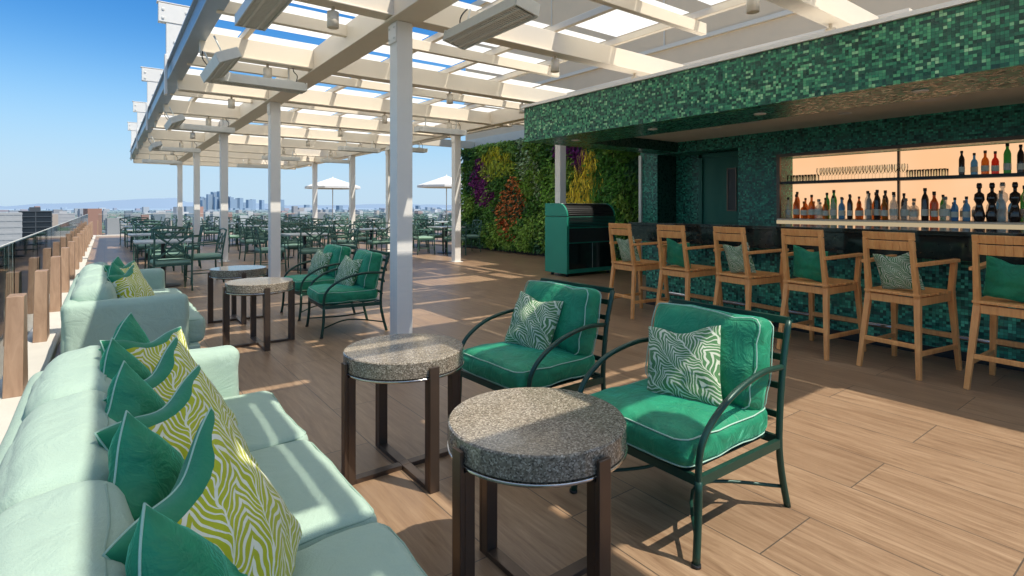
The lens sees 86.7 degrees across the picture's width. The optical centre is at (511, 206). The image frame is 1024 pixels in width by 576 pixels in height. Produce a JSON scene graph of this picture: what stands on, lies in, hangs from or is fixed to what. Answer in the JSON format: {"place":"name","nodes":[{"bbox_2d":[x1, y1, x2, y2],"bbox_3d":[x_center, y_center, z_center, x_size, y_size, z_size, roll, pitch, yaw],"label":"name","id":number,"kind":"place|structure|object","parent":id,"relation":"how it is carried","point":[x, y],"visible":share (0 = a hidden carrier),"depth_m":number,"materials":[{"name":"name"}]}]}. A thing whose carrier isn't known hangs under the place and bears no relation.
{"place":"outdoors","nodes":[
{"label":"outdoors","id":0,"kind":"place"},
{"bbox_2d":[0,198,451,208],"bbox_3d":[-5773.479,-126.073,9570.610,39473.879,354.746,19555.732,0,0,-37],"label":"hills","id":1,"kind":"structure","parent":0,"point":[163,203],"depth_m":16443.86,"materials":[{"name":"blue"}]},
{"bbox_2d":[0,208,451,209],"bbox_3d":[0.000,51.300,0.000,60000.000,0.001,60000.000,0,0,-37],"label":"ground","id":2,"kind":"structure","parent":0,"point":[134,209],"depth_m":11216.55,"materials":[{"name":"grey"}]},
{"bbox_2d":[0,212,21,245],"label":"office building","id":3,"kind":"structure","parent":2,"relation":"on","point":[10,226],"depth_m":345.85,"materials":[{"name":"white glass"}]},
{"bbox_2d":[18,207,52,237],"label":"dark office building","id":4,"kind":"structure","parent":2,"relation":"on","point":[35,219],"depth_m":412.93,"materials":[{"name":"grey glass"}]},
{"bbox_2d":[52,211,74,224],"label":"white office building","id":5,"kind":"structure","parent":2,"relation":"on","point":[64,216],"depth_m":692.53,"materials":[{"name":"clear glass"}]},
{"bbox_2d":[0,206,462,234],"bbox_3d":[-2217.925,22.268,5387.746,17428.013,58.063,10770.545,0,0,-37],"label":"distant city","id":6,"kind":"object","parent":2,"relation":"on","point":[111,225],"visible":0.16,"depth_m":1425.46},
{"bbox_2d":[200,191,419,209],"bbox_3d":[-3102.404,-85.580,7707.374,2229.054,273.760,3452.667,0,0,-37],"label":"downtown skyline","id":7,"kind":"structure","parent":2,"relation":"on","point":[211,201],"depth_m":7733.02},
{"bbox_2d":[0,209,461,232],"bbox_3d":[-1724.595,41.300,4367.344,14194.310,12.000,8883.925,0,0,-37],"label":"distant tree mass","id":8,"kind":"object","parent":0,"point":[120,213],"visible":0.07,"depth_m":3134.35,"materials":[{"name":"green plant"}]},
{"bbox_2d":[0,0,476,205],"label":"sky","id":9,"kind":"structure","parent":0,"point":[70,70],"materials":[{"name":"blue"}]},
{"bbox_2d":[55,228,1023,575],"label":"terrace floor","id":10,"kind":"structure","parent":0,"point":[893,466],"depth_m":2.86,"materials":[{"name":"brown wood"}]},
{"bbox_2d":[60,262,205,353],"bbox_3d":[-3.273,0.911,4.689,0.876,0.777,2.257,0,0,-37],"label":"outdoor sofa","id":11,"kind":"object","parent":10,"relation":"on","point":[95,309],"visible":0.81,"depth_m":3.81,"materials":[{"name":"green fabric"}]},
{"bbox_2d":[106,261,123,276],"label":"throw pillow","id":12,"kind":"object","parent":11,"relation":"on","point":[113,269],"visible":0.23,"depth_m":4.41,"materials":[{"name":"green fabric"}]},
{"bbox_2d":[107,264,154,297],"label":"throw pillow","id":13,"kind":"object","parent":11,"relation":"on","point":[132,281],"visible":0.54,"depth_m":4.26,"materials":[{"name":"fabric"}]},
{"bbox_2d":[135,224,163,265],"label":"dining chair","id":14,"kind":"object","parent":10,"relation":"on","point":[139,247],"visible":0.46,"depth_m":11.74,"materials":[{"name":"green metal"}]},
{"bbox_2d":[133,239,191,287],"bbox_3d":[-5.750,0.925,8.937,0.800,0.750,0.800,0,0,-37],"label":"dining table","id":15,"kind":"object","parent":10,"relation":"on","point":[162,243],"visible":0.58,"depth_m":8.90,"materials":[{"name":"metal"}]},
{"bbox_2d":[144,226,183,272],"bbox_3d":[-6.829,0.833,10.643,0.567,0.936,0.527,0,0,41],"label":"dining chair","id":16,"kind":"object","parent":10,"relation":"on","point":[159,249],"visible":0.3,"depth_m":10.55,"materials":[{"name":"green metal"}]},
{"bbox_2d":[150,227,184,267],"bbox_3d":[-6.111,0.833,9.631,0.527,0.936,0.567,0,0,-31],"label":"dining chair","id":17,"kind":"object","parent":10,"relation":"on","point":[175,252],"visible":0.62,"depth_m":9.70,"materials":[{"name":"green metal"}]},
{"bbox_2d":[148,231,193,290],"bbox_3d":[-5.297,0.833,8.412,0.527,0.936,0.567,0,0,-43],"label":"dining chair","id":18,"kind":"object","parent":10,"relation":"on","point":[158,262],"visible":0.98,"depth_m":8.28,"materials":[{"name":"green metal"}]},
{"bbox_2d":[0,229,341,442],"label":"stone curb","id":19,"kind":"structure","parent":10,"relation":"on","point":[41,355],"depth_m":4.65,"materials":[{"name":"beige stone"}]},
{"bbox_2d":[0,212,445,398],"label":"glass railing","id":20,"kind":"object","parent":19,"relation":"on","point":[37,271],"visible":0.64,"depth_m":5.01,"materials":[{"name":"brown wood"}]},
{"bbox_2d":[172,224,203,267],"bbox_3d":[-6.921,0.833,11.588,0.567,0.936,0.527,0,0,-33],"label":"dining chair","id":21,"kind":"object","parent":10,"relation":"on","point":[199,236],"visible":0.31,"depth_m":11.50,"materials":[{"name":"green metal"}]},
{"bbox_2d":[186,228,226,284],"bbox_3d":[-5.305,0.833,9.412,0.567,0.936,0.527,0,0,-40],"label":"dining chair","id":22,"kind":"object","parent":10,"relation":"on","point":[216,255],"visible":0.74,"depth_m":9.34,"materials":[{"name":"green metal"}]},
{"bbox_2d":[0,346,430,575],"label":"outdoor sofa","id":23,"kind":"object","parent":10,"relation":"on","point":[65,510],"visible":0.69,"depth_m":1.32,"materials":[{"name":"green fabric"}]},
{"bbox_2d":[92,312,150,351],"bbox_3d":[-1.519,0.639,2.134,0.138,0.333,0.334,-14,20,1],"label":"throw pillow","id":24,"kind":"object","parent":23,"relation":"on","point":[128,328],"visible":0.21,"depth_m":2.17,"materials":[{"name":"green fabric"}]},
{"bbox_2d":[97,338,151,379],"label":"throw pillow","id":25,"kind":"object","parent":23,"relation":"on","point":[116,354],"visible":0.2,"depth_m":1.83,"materials":[{"name":"green fabric"}]},
{"bbox_2d":[101,360,165,421],"bbox_3d":[-1.046,0.659,1.501,0.138,0.334,0.334,-16,32,-1],"label":"throw pillow","id":26,"kind":"object","parent":23,"relation":"on","point":[130,390],"visible":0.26,"depth_m":1.51,"materials":[{"name":"green fabric"}]},
{"bbox_2d":[100,410,182,520],"bbox_3d":[-0.780,0.669,1.163,0.138,0.334,0.334,-14,41,-3],"label":"throw pillow","id":27,"kind":"object","parent":23,"relation":"on","point":[142,464],"visible":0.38,"depth_m":1.14,"materials":[{"name":"green fabric"}]},
{"bbox_2d":[99,326,190,370],"bbox_3d":[-1.349,0.671,2.066,0.164,0.404,0.404,-22,-7,3],"label":"throw pillow","id":28,"kind":"object","parent":23,"relation":"on","point":[148,355],"visible":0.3,"depth_m":2.01,"materials":[{"name":"fabric"}]},
{"bbox_2d":[102,336,236,420],"bbox_3d":[-1.085,0.676,1.763,0.164,0.403,0.404,-26,13,1],"label":"throw pillow","id":29,"kind":"object","parent":23,"relation":"on","point":[177,363],"visible":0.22,"depth_m":1.78,"materials":[{"name":"fabric"}]},
{"bbox_2d":[94,365,251,454],"bbox_3d":[-0.853,0.672,1.437,0.164,0.403,0.404,-26,5,3],"label":"throw pillow","id":30,"kind":"object","parent":23,"relation":"on","point":[176,420],"visible":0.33,"depth_m":1.43,"materials":[{"name":"fabric"}]},
{"bbox_2d":[124,503,247,575],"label":"throw pillow","id":31,"kind":"object","parent":23,"relation":"on","point":[163,543],"visible":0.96,"depth_m":0.85,"materials":[{"name":"green fabric"}]},
{"bbox_2d":[101,407,301,575],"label":"throw pillow","id":32,"kind":"object","parent":23,"relation":"on","point":[225,494],"visible":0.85,"depth_m":1.09,"materials":[{"name":"fabric"}]},
{"bbox_2d":[207,265,267,324],"bbox_3d":[-3.151,1.000,6.248,0.595,0.600,0.595,0,0,17],"label":"granite side table","id":33,"kind":"object","parent":10,"relation":"on","point":[235,272],"visible":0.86,"depth_m":6.07,"materials":[{"name":"grey stone"}]},
{"bbox_2d":[237,222,265,260],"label":"dining chair","id":34,"kind":"object","parent":10,"relation":"on","point":[245,241],"visible":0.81,"depth_m":13.28,"materials":[{"name":"green metal"}]},
{"bbox_2d":[222,277,294,350],"bbox_3d":[-2.392,1.000,5.142,0.595,0.600,0.595,0,0,17],"label":"granite side table","id":35,"kind":"object","parent":10,"relation":"on","point":[266,287],"visible":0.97,"depth_m":4.97,"materials":[{"name":"grey stone"}]},
{"bbox_2d":[251,226,286,272],"bbox_3d":[-4.847,0.833,10.783,0.567,0.936,0.527,0,0,-37],"label":"dining chair","id":36,"kind":"object","parent":10,"relation":"on","point":[260,250],"visible":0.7,"depth_m":10.69,"materials":[{"name":"green metal"}]},
{"bbox_2d":[281,223,311,267],"bbox_3d":[-4.742,0.833,11.860,0.527,0.936,0.567,0,0,-43],"label":"dining chair","id":37,"kind":"object","parent":10,"relation":"on","point":[288,245],"visible":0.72,"depth_m":11.84,"materials":[{"name":"green metal"}]},
{"bbox_2d":[281,232,329,270],"bbox_3d":[-4.307,0.925,11.265,0.800,0.750,0.800,0,0,-37],"label":"dining table","id":38,"kind":"object","parent":10,"relation":"on","point":[304,235],"visible":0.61,"depth_m":11.23,"materials":[{"name":"metal"}]},
{"bbox_2d":[297,226,328,274],"bbox_3d":[-3.898,0.833,10.625,0.527,0.936,0.567,0,0,-27],"label":"dining chair","id":39,"kind":"object","parent":10,"relation":"on","point":[301,250],"visible":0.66,"depth_m":10.42,"materials":[{"name":"green metal"}]},
{"bbox_2d":[280,244,357,320],"bbox_3d":[-2.369,0.885,6.659,0.733,0.838,0.686,0,0,-40],"label":"lounge armchair","id":40,"kind":"object","parent":10,"relation":"on","point":[339,252],"visible":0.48,"depth_m":6.54,"materials":[{"name":"green fabric"}]},
{"bbox_2d":[308,249,331,275],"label":"throw pillow","id":41,"kind":"object","parent":40,"relation":"on","point":[320,259],"visible":0.72,"depth_m":6.63,"materials":[{"name":"green fabric"}]},
{"bbox_2d":[305,176,360,233],"bbox_3d":[-8.809,-0.100,26.630,2.494,2.800,2.494,0,0,19],"label":"patio umbrella","id":42,"kind":"object","parent":10,"relation":"on","point":[332,183],"visible":0.69,"depth_m":25.98,"materials":[{"name":"fabric"}]},
{"bbox_2d":[328,222,355,257],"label":"dining chair","id":43,"kind":"object","parent":10,"relation":"on","point":[333,241],"visible":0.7,"depth_m":13.14,"materials":[{"name":"green metal"}]},
{"bbox_2d":[329,224,359,248],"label":"dining chair","id":44,"kind":"object","parent":10,"relation":"on","point":[350,236],"visible":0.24,"depth_m":11.78,"materials":[{"name":"green metal"}]},
{"bbox_2d":[305,249,389,338],"bbox_3d":[-1.767,0.885,5.820,0.733,0.838,0.687,0,0,-33],"label":"lounge armchair","id":45,"kind":"object","parent":10,"relation":"on","point":[362,289],"visible":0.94,"depth_m":5.67,"materials":[{"name":"green fabric"}]},
{"bbox_2d":[334,255,362,285],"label":"throw pillow","id":46,"kind":"object","parent":45,"relation":"on","point":[348,266],"visible":0.75,"depth_m":5.79,"materials":[{"name":"green fabric"}]},
{"bbox_2d":[353,221,376,254],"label":"dining chair","id":47,"kind":"object","parent":10,"relation":"on","point":[362,239],"visible":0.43,"depth_m":14.46,"materials":[{"name":"green metal"}]},
{"bbox_2d":[366,222,389,257],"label":"dining chair","id":48,"kind":"object","parent":10,"relation":"on","point":[376,242],"visible":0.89,"depth_m":13.07,"materials":[{"name":"green metal"}]},
{"bbox_2d":[341,333,463,493],"bbox_3d":[-0.538,1.000,2.715,0.595,0.600,0.595,0,0,0],"label":"granite side table","id":49,"kind":"object","parent":10,"relation":"on","point":[383,361],"visible":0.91,"depth_m":2.54,"materials":[{"name":"grey stone"}]},
{"bbox_2d":[412,220,434,254],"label":"dining chair","id":50,"kind":"object","parent":10,"relation":"on","point":[418,237],"visible":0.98,"depth_m":14.79,"materials":[{"name":"green metal"}]},
{"bbox_2d":[418,219,442,251],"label":"dining chair","id":51,"kind":"object","parent":10,"relation":"on","point":[435,235],"visible":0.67,"depth_m":15.88,"materials":[{"name":"green metal"}]},
{"bbox_2d":[417,175,461,234],"bbox_3d":[-3.031,-0.100,25.084,2.494,2.800,2.494,0,0,19],"label":"patio umbrella","id":52,"kind":"object","parent":10,"relation":"on","point":[444,182],"visible":0.64,"depth_m":24.36,"materials":[{"name":"fabric"}]},
{"bbox_2d":[443,221,466,255],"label":"dining chair","id":53,"kind":"object","parent":10,"relation":"on","point":[448,238],"visible":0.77,"depth_m":14.57,"materials":[{"name":"green metal"}]},
{"bbox_2d":[461,220,481,251],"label":"dining chair","id":54,"kind":"object","parent":10,"relation":"on","point":[471,236],"visible":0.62,"depth_m":15.62,"materials":[{"name":"green metal"}]},
{"bbox_2d":[127,0,911,334],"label":"pergola","id":55,"kind":"object","parent":10,"relation":"on","point":[369,28],"visible":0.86,"depth_m":7.87,"materials":[{"name":"white paint"}]},
{"bbox_2d":[142,154,180,163],"bbox_3d":[-11.799,-1.634,18.274,1.100,0.319,0.230,0,0,-37],"label":"patio heater","id":56,"kind":"object","parent":55,"relation":"hanging from","point":[149,160],"visible":1,"depth_m":18.20,"materials":[{"name":"metal"}]},
{"bbox_2d":[164,107,185,130],"bbox_3d":[-6.140,-1.624,9.769,0.230,0.319,1.100,-30,18,-33],"label":"patio heater","id":57,"kind":"object","parent":55,"relation":"hanging from","point":[173,121],"visible":1,"depth_m":9.47,"materials":[{"name":"metal"}]},
{"bbox_2d":[153,140,200,152],"bbox_3d":[-8.923,-1.634,14.430,1.100,0.319,0.230,0,0,-37],"label":"patio heater","id":58,"kind":"object","parent":55,"relation":"hanging from","point":[179,149],"visible":0.96,"depth_m":14.39,"materials":[{"name":"metal"}]},
{"bbox_2d":[170,118,234,133],"bbox_3d":[-6.018,-1.634,10.547,1.100,0.319,0.230,0,0,-37],"label":"patio heater","id":59,"kind":"object","parent":55,"relation":"hanging from","point":[206,128],"visible":0.9,"depth_m":10.51,"materials":[{"name":"metal"}]},
{"bbox_2d":[200,35,241,82],"bbox_3d":[-3.204,-1.624,5.845,0.230,0.319,1.100,-30,18,-33],"label":"patio heater","id":60,"kind":"object","parent":55,"relation":"hanging from","point":[221,63],"visible":1,"depth_m":5.61,"materials":[{"name":"metal"}]},
{"bbox_2d":[208,67,306,93],"bbox_3d":[-3.112,-1.634,6.664,1.100,0.319,0.230,0,0,-37],"label":"patio heater","id":61,"kind":"object","parent":55,"relation":"hanging from","point":[255,82],"visible":0.94,"depth_m":6.62,"materials":[{"name":"metal"}]},
{"bbox_2d":[235,0,292,30],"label":"patio heater","id":62,"kind":"object","parent":55,"relation":"hanging from","point":[262,15],"visible":1,"depth_m":4.15,"materials":[{"name":"metal"}]},
{"bbox_2d":[327,6,338,29],"bbox_3d":[-1.579,-1.675,4.782,0.100,0.190,0.100,0,0,-37],"label":"downlight","id":63,"kind":"object","parent":55,"relation":"hanging from","point":[332,19],"visible":1,"depth_m":4.75,"materials":[{"name":"beige paint"}]},
{"bbox_2d":[338,140,380,152],"bbox_3d":[-4.063,-1.634,14.445,1.100,0.319,0.230,0,0,-37],"label":"patio heater","id":64,"kind":"object","parent":55,"relation":"hanging from","point":[358,149],"visible":1,"depth_m":14.34,"materials":[{"name":"metal"}]},
{"bbox_2d":[153,0,725,143],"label":"translucent roof","id":65,"kind":"structure","parent":55,"relation":"on","point":[616,23],"depth_m":7.10,"materials":[{"name":"white glass"}]},
{"bbox_2d":[414,117,466,135],"bbox_3d":[-1.427,-1.634,10.922,1.100,0.319,0.230,0,0,-37],"label":"patio heater","id":66,"kind":"object","parent":55,"relation":"hanging from","point":[437,130],"visible":1,"depth_m":10.82,"materials":[{"name":"metal"}]},
{"bbox_2d":[442,0,540,49],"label":"patio heater","id":67,"kind":"object","parent":55,"relation":"hanging from","point":[495,20],"visible":1,"depth_m":4.42,"materials":[{"name":"metal"}]},
{"bbox_2d":[746,0,759,13],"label":"downlight","id":68,"kind":"object","parent":55,"relation":"hanging from","point":[752,6],"visible":1,"depth_m":4.36,"materials":[{"name":"beige paint"}]},
{"bbox_2d":[447,387,626,575],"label":"granite side table","id":69,"kind":"object","parent":10,"relation":"on","point":[533,437],"visible":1,"depth_m":1.64,"materials":[{"name":"grey stone"}]},
{"bbox_2d":[461,278,614,395],"bbox_3d":[0.133,0.885,3.248,0.733,0.838,0.686,0,0,-40],"label":"lounge armchair","id":70,"kind":"object","parent":10,"relation":"on","point":[566,356],"visible":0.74,"depth_m":3.13,"materials":[{"name":"green fabric"}]},
{"bbox_2d":[504,291,563,350],"bbox_3d":[0.126,0.704,3.291,0.344,0.344,0.151,6,-18,43],"label":"throw pillow","id":71,"kind":"object","parent":70,"relation":"on","point":[533,322],"visible":0.86,"depth_m":3.22,"materials":[{"name":"green fabric"}]},
{"bbox_2d":[461,137,639,260],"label":"living green wall","id":72,"kind":"structure","parent":10,"relation":"on","point":[497,158],"depth_m":14.62,"materials":[{"name":"green plant"}]},
{"bbox_2d":[463,141,638,258],"bbox_3d":[0.893,-0.295,14.381,0.120,3.190,8.200,0,0,-37],"label":"backing","id":73,"kind":"object","parent":10,"relation":"on","point":[522,252],"visible":0.18,"depth_m":14.65,"materials":[{"name":"plant"}]},
{"bbox_2d":[545,203,614,276],"bbox_3d":[1.355,0.614,10.624,1.300,1.372,0.650,0,0,-37],"label":"beverage cart","id":74,"kind":"object","parent":10,"relation":"on","point":[577,239],"visible":0.97,"depth_m":10.30,"materials":[{"name":"metal"}]},
{"bbox_2d":[606,223,669,318],"bbox_3d":[1.519,0.749,6.606,0.641,1.107,0.505,0,0,-31],"label":"bar stool","id":75,"kind":"object","parent":10,"relation":"on","point":[633,265],"visible":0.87,"depth_m":6.50,"materials":[{"name":"brown wood"}]},
{"bbox_2d":[616,236,639,261],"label":"throw pillow","id":76,"kind":"object","parent":75,"relation":"on","point":[624,248],"visible":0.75,"depth_m":6.50,"materials":[{"name":"green fabric"}]},
{"bbox_2d":[569,298,791,569],"bbox_3d":[0.750,0.885,2.422,0.733,0.838,0.687,0,0,-37],"label":"lounge armchair","id":77,"kind":"object","parent":10,"relation":"on","point":[670,435],"visible":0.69,"depth_m":2.28,"materials":[{"name":"green fabric"}]},
{"bbox_2d":[647,325,721,405],"bbox_3d":[0.767,0.704,2.434,0.344,0.344,0.151,-11,-29,37],"label":"throw pillow","id":78,"kind":"object","parent":77,"relation":"on","point":[685,366],"visible":0.88,"depth_m":2.38,"materials":[{"name":"green fabric"}]},
{"bbox_2d":[655,225,722,306],"bbox_3d":[1.951,0.749,6.030,0.641,1.107,0.505,0,0,-33],"label":"bar stool","id":79,"kind":"object","parent":10,"relation":"on","point":[687,274],"visible":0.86,"depth_m":5.90,"materials":[{"name":"brown wood"}]},
{"bbox_2d":[667,238,690,268],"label":"throw pillow","id":80,"kind":"object","parent":79,"relation":"on","point":[675,253],"visible":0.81,"depth_m":5.93,"materials":[{"name":"green fabric"}]},
{"bbox_2d":[463,0,952,148],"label":"penthouse wall","id":81,"kind":"structure","parent":10,"relation":"on","point":[734,29],"depth_m":11.11,"materials":[{"name":"beige paint"}]},
{"bbox_2d":[713,226,790,337],"bbox_3d":[2.376,0.749,5.461,0.641,1.107,0.505,0,0,-28],"label":"bar stool","id":82,"kind":"object","parent":10,"relation":"on","point":[748,281],"visible":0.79,"depth_m":5.33,"materials":[{"name":"brown wood"}]},
{"bbox_2d":[723,242,755,272],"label":"throw pillow","id":83,"kind":"object","parent":82,"relation":"on","point":[734,257],"visible":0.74,"depth_m":5.36,"materials":[{"name":"green fabric"}]},
{"bbox_2d":[521,0,1023,153],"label":"bar canopy","id":84,"kind":"object","parent":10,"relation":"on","point":[969,54],"visible":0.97,"depth_m":5.19,"materials":[{"name":"green tile"}]},
{"bbox_2d":[776,228,865,360],"bbox_3d":[2.783,0.749,4.917,0.641,1.107,0.505,0,0,-32],"label":"bar stool","id":85,"kind":"object","parent":10,"relation":"on","point":[828,287],"visible":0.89,"depth_m":4.81,"materials":[{"name":"brown wood"}]},
{"bbox_2d":[793,245,827,281],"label":"throw pillow","id":86,"kind":"object","parent":85,"relation":"on","point":[807,265],"visible":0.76,"depth_m":4.82,"materials":[{"name":"green fabric"}]},
{"bbox_2d":[628,221,1023,371],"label":"bar counter","id":87,"kind":"object","parent":10,"relation":"on","point":[934,244],"visible":0.57,"depth_m":5.18,"materials":[{"name":"tile"}]},
{"bbox_2d":[856,231,961,380],"bbox_3d":[3.185,0.749,4.380,0.641,1.107,0.505,0,0,-29],"label":"bar stool","id":88,"kind":"object","parent":10,"relation":"on","point":[918,299],"visible":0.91,"depth_m":4.29,"materials":[{"name":"brown wood"}]},
{"bbox_2d":[872,252,924,289],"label":"throw pillow","id":89,"kind":"object","parent":88,"relation":"on","point":[894,272],"visible":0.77,"depth_m":4.28,"materials":[{"name":"green fabric"}]},
{"bbox_2d":[963,235,1023,389],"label":"bar stool","id":90,"kind":"object","parent":10,"relation":"on","point":[987,305],"visible":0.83,"depth_m":3.83,"materials":[{"name":"brown wood"}]},
{"bbox_2d":[982,255,1023,302],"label":"throw pillow","id":91,"kind":"object","parent":90,"relation":"on","point":[1004,280],"visible":0.99,"depth_m":3.76,"materials":[{"name":"green fabric"}]},
{"bbox_2d":[639,103,1023,274],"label":"bar back wall","id":92,"kind":"structure","parent":0,"point":[668,186],"depth_m":8.31,"materials":[{"name":"green tile"}]},
{"bbox_2d":[698,151,737,222],"bbox_3d":[3.683,0.175,9.415,0.122,2.250,0.975,0,0,-37],"label":"service door","id":93,"kind":"structure","parent":92,"relation":"in","point":[717,187],"depth_m":9.51,"materials":[{"name":"metal"}]},
{"bbox_2d":[776,143,1023,229],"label":"backlit bottle shelf","id":94,"kind":"object","parent":92,"relation":"attached to","point":[952,184],"visible":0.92,"depth_m":7.25,"materials":[{"name":"metal"}]},
{"bbox_2d":[874,190,880,219],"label":"liquor bottle","id":95,"kind":"object","parent":94,"relation":"on","point":[877,206],"visible":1,"depth_m":7.31,"materials":[{"name":"black glass"}]},
{"bbox_2d":[921,188,928,220],"bbox_3d":[5.250,-0.034,6.890,0.082,0.414,0.080,0,0,-37],"label":"liquor bottle","id":96,"kind":"object","parent":94,"relation":"on","point":[924,207],"visible":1,"depth_m":6.86,"materials":[{"name":"black glass"}]},
{"bbox_2d":[931,193,937,220],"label":"liquor bottle","id":97,"kind":"object","parent":94,"relation":"on","point":[934,209],"visible":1,"depth_m":6.77,"materials":[{"name":"orange glass"}]},
{"bbox_2d":[951,197,958,220],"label":"liquor bottle","id":98,"kind":"object","parent":94,"relation":"on","point":[954,212],"visible":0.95,"depth_m":6.62,"materials":[{"name":"blue glass"}]},
{"bbox_2d":[962,196,970,220],"bbox_3d":[5.496,0.022,6.555,0.078,0.301,0.077,0,0,-37],"label":"liquor bottle","id":99,"kind":"object","parent":94,"relation":"on","point":[966,211],"visible":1,"depth_m":6.53,"materials":[{"name":"blue glass"}]},
{"bbox_2d":[973,183,985,221],"bbox_3d":[5.569,-0.056,6.461,0.117,0.459,0.114,0,0,-37],"label":"liquor bottle","id":100,"kind":"object","parent":94,"relation":"on","point":[979,215],"visible":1,"depth_m":6.43,"materials":[{"name":"black glass"}]},
{"bbox_2d":[981,150,989,173],"bbox_3d":[5.632,-0.525,6.452,0.077,0.296,0.075,0,0,-37],"label":"liquor bottle","id":101,"kind":"object","parent":94,"relation":"on","point":[985,167],"visible":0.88,"depth_m":6.43,"materials":[{"name":"orange glass"}]},
{"bbox_2d":[986,183,998,221],"bbox_3d":[5.642,-0.056,6.370,0.117,0.459,0.114,0,0,-37],"label":"liquor bottle","id":102,"kind":"object","parent":94,"relation":"on","point":[992,215],"visible":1,"depth_m":6.34,"materials":[{"name":"black glass"}]},
{"bbox_2d":[996,190,1005,221],"bbox_3d":[5.791,-0.012,6.421,0.096,0.369,0.094,0,0,-37],"label":"liquor bottle","id":103,"kind":"object","parent":94,"relation":"on","point":[1001,206],"visible":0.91,"depth_m":6.39,"materials":[{"name":"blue glass"}]},
{"bbox_2d":[1003,143,1011,172],"bbox_3d":[5.742,-0.558,6.283,0.072,0.362,0.070,0,0,-37],"label":"liquor bottle","id":104,"kind":"object","parent":94,"relation":"on","point":[1007,165],"visible":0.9,"depth_m":6.26,"materials":[{"name":"green glass"}]},
{"bbox_2d":[1008,182,1021,221],"bbox_3d":[5.752,-0.056,6.197,0.117,0.459,0.114,0,0,-37],"label":"liquor bottle","id":105,"kind":"object","parent":94,"relation":"on","point":[1014,215],"visible":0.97,"depth_m":6.17,"materials":[{"name":"black glass"}]},
{"bbox_2d":[1017,144,1023,172],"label":"liquor bottle","id":106,"kind":"object","parent":94,"relation":"on","point":[1020,161],"visible":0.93,"depth_m":6.18,"materials":[{"name":"black glass"}]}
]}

